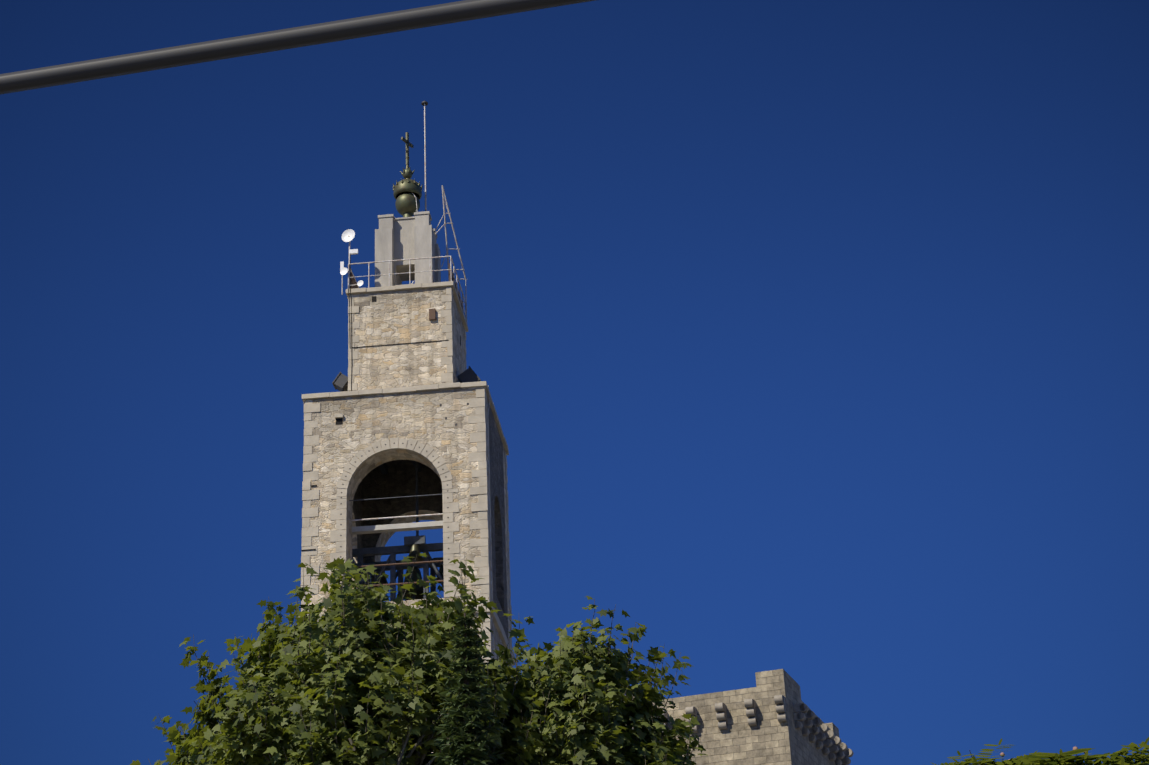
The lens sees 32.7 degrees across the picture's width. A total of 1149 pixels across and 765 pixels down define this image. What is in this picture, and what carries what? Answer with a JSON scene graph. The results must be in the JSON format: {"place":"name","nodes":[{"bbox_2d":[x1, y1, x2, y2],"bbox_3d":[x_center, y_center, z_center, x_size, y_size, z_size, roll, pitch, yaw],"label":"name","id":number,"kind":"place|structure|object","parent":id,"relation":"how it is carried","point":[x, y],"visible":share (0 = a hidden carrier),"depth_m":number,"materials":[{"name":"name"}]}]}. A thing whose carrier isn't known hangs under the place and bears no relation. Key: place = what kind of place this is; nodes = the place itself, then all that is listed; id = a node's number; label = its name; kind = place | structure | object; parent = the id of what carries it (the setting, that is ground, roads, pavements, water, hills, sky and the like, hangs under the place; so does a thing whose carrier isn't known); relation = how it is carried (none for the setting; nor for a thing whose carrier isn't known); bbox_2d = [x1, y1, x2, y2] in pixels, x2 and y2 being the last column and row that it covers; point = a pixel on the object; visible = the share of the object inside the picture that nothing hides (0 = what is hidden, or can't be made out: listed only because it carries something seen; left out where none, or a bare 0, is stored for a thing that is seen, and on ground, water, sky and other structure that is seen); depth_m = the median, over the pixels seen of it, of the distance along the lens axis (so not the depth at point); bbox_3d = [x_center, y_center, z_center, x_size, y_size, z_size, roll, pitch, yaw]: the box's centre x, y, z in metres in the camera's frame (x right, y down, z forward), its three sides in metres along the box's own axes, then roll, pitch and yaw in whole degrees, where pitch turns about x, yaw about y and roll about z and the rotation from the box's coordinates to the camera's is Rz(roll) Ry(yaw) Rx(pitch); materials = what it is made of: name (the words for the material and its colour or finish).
{"place":"outdoors","nodes":[
{"label":"outdoors","id":0,"kind":"place"},
{"bbox_2d":[0,0,595,94],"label":"festoon cable","id":1,"kind":"object","parent":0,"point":[266,42],"depth_m":0.74,"materials":[{"name":"black rubber"}]},
{"bbox_2d":[130,553,543,764],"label":"plane tree","id":2,"kind":"object","parent":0,"point":[360,622],"depth_m":28.81,"materials":[{"name":"green plant"}]},
{"bbox_2d":[426,611,506,764],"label":"fir tree","id":3,"kind":"object","parent":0,"point":[462,751],"depth_m":24.69,"materials":[{"name":"green plant"}]},
{"bbox_2d":[0,0,1148,764],"label":"sky","id":4,"kind":"structure","parent":0,"point":[809,339],"materials":[{"name":"blue"}]},
{"bbox_2d":[487,596,707,764],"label":"plane tree","id":5,"kind":"object","parent":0,"point":[598,697],"depth_m":30.43,"materials":[{"name":"green plant"}]},
{"bbox_2d":[930,737,1148,764],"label":"silk tree","id":6,"kind":"object","parent":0,"point":[1070,758],"depth_m":12.84,"materials":[{"name":"green plant"}]},
{"label":"ground","id":7,"kind":"structure","parent":0,"visible":0},
{"bbox_2d":[301,281,514,752],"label":"bell tower","id":8,"kind":"structure","parent":7,"relation":"on","point":[403,403],"depth_m":64.53,"materials":[{"name":"stone"}]},
{"bbox_2d":[340,229,362,390],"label":"aerial pole","id":9,"kind":"object","parent":8,"relation":"attached to","point":[348,235],"visible":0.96,"depth_m":68.17,"materials":[{"name":"white metal"}]},
{"bbox_2d":[349,460,443,600],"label":"belfry fittings","id":10,"kind":"object","parent":8,"relation":"attached to","point":[413,546],"visible":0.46,"depth_m":64.63,"materials":[{"name":"paint"}]},
{"bbox_2d":[332,366,480,391],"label":"floodlights","id":11,"kind":"object","parent":8,"relation":"on","point":[340,381],"visible":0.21,"depth_m":66.99,"materials":[{"name":"black metal"}]},
{"bbox_2d":[348,256,465,317],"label":"roof railing","id":12,"kind":"object","parent":8,"relation":"on","point":[451,276],"visible":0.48,"depth_m":68.12,"materials":[{"name":"grey metal"}]},
{"bbox_2d":[375,211,440,286],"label":"tower top","id":13,"kind":"object","parent":8,"relation":"on","point":[414,236],"visible":0.73,"depth_m":69.47,"materials":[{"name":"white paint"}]},
{"bbox_2d":[393,132,422,216],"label":"cross finial","id":14,"kind":"object","parent":13,"relation":"on","point":[404,196],"visible":0.88,"depth_m":70.90,"materials":[{"name":"green metal"}]},
{"bbox_2d":[411,100,427,211],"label":"lightning mast","id":15,"kind":"object","parent":13,"relation":"on","point":[424,103],"visible":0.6,"depth_m":72.43,"materials":[{"name":"grey metal"}]},
{"bbox_2d":[435,185,466,320],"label":"lattice frame","id":16,"kind":"object","parent":8,"relation":"on","point":[449,213],"visible":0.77,"depth_m":71.20,"materials":[{"name":"white paint"}]},
{"bbox_2d":[487,385,493,657],"bbox_3d":[-2.319,12.747,59.320,0.076,27.681,0.225,11,-27,-27],"label":"conductor cable","id":17,"kind":"object","parent":8,"relation":"attached to","point":[489,512],"visible":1,"depth_m":63.26,"materials":[{"name":"white paint"}]},
{"bbox_2d":[625,669,853,764],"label":"castle tower","id":18,"kind":"structure","parent":7,"relation":"on","point":[771,718],"depth_m":81.29,"materials":[{"name":"stone"}]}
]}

